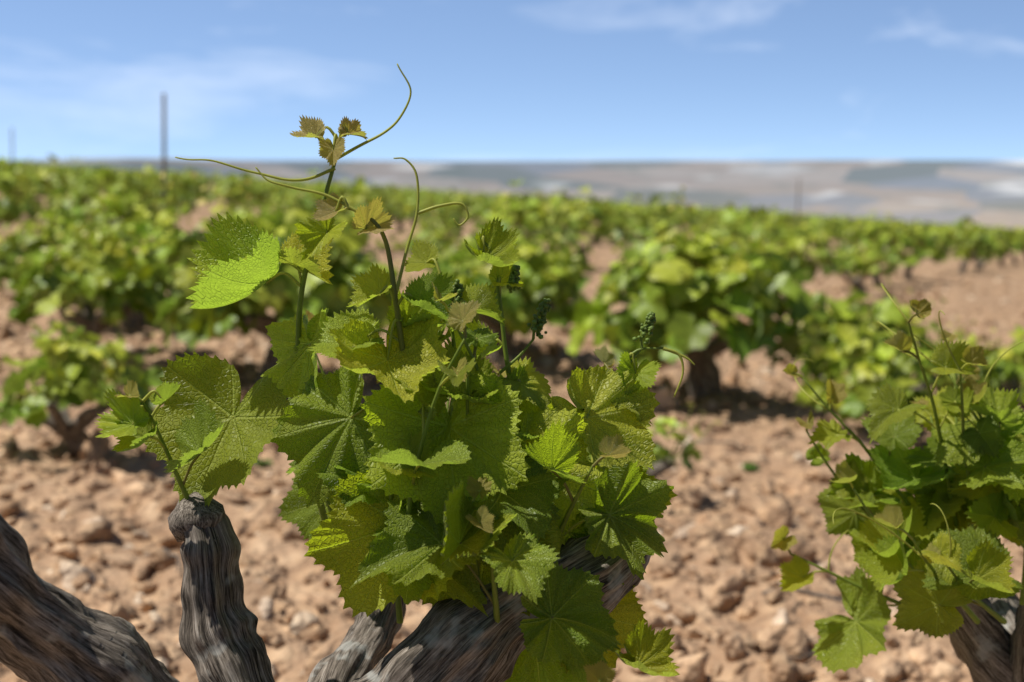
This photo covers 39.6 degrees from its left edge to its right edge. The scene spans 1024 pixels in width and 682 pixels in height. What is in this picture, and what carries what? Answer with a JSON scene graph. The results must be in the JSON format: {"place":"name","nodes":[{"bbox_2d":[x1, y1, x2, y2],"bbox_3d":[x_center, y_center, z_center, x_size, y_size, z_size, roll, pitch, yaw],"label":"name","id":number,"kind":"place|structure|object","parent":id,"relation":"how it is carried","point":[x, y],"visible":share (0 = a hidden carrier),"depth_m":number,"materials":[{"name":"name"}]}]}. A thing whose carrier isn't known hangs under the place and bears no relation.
{"place":"outdoors","nodes":[
{"label":"outdoors","id":0,"kind":"place"},
{"bbox_2d":[0,162,1023,681],"bbox_3d":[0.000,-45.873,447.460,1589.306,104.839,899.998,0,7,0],"label":"ground","id":1,"kind":"structure","parent":0,"point":[294,652],"depth_m":3.93,"materials":[{"name":"soil"}]},
{"bbox_2d":[0,216,1023,681],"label":"soil clods","id":2,"kind":"object","parent":1,"relation":"on","point":[784,638],"visible":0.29,"depth_m":3.39,"materials":[{"name":"brown soil"}]},
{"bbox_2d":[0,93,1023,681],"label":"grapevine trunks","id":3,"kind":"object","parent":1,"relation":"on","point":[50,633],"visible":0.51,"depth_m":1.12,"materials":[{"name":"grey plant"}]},
{"bbox_2d":[0,154,1023,475],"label":"vine leaves","id":4,"kind":"object","parent":3,"relation":"attached to","point":[748,286],"visible":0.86,"depth_m":6.10,"materials":[{"name":"green plant"}]},
{"bbox_2d":[0,63,1023,681],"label":"vine shoots","id":5,"kind":"object","parent":3,"relation":"on","point":[542,309],"visible":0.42,"depth_m":1.17,"materials":[{"name":"green plant"}]},
{"bbox_2d":[94,115,1023,681],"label":"grape leaves","id":6,"kind":"object","parent":5,"relation":"attached to","point":[234,261],"visible":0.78,"depth_m":1.14,"materials":[{"name":"green plant"}]},
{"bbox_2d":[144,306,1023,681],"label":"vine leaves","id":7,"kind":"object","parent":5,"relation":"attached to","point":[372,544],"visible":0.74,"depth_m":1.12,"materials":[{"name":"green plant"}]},
{"bbox_2d":[0,157,1023,252],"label":"vineyard rows","id":8,"kind":"object","parent":1,"relation":"on","point":[468,199],"visible":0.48,"depth_m":52.63,"materials":[{"name":"green plant"}]},
{"bbox_2d":[0,0,1023,160],"label":"sky","id":9,"kind":"structure","parent":0,"point":[489,80],"materials":[{"name":"blue"}]},
{"bbox_2d":[23,158,1023,228],"bbox_3d":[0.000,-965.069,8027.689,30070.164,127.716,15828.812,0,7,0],"label":"hills","id":10,"kind":"structure","parent":0,"point":[990,193],"depth_m":3097.58,"materials":[{"name":"grey"}]}
]}

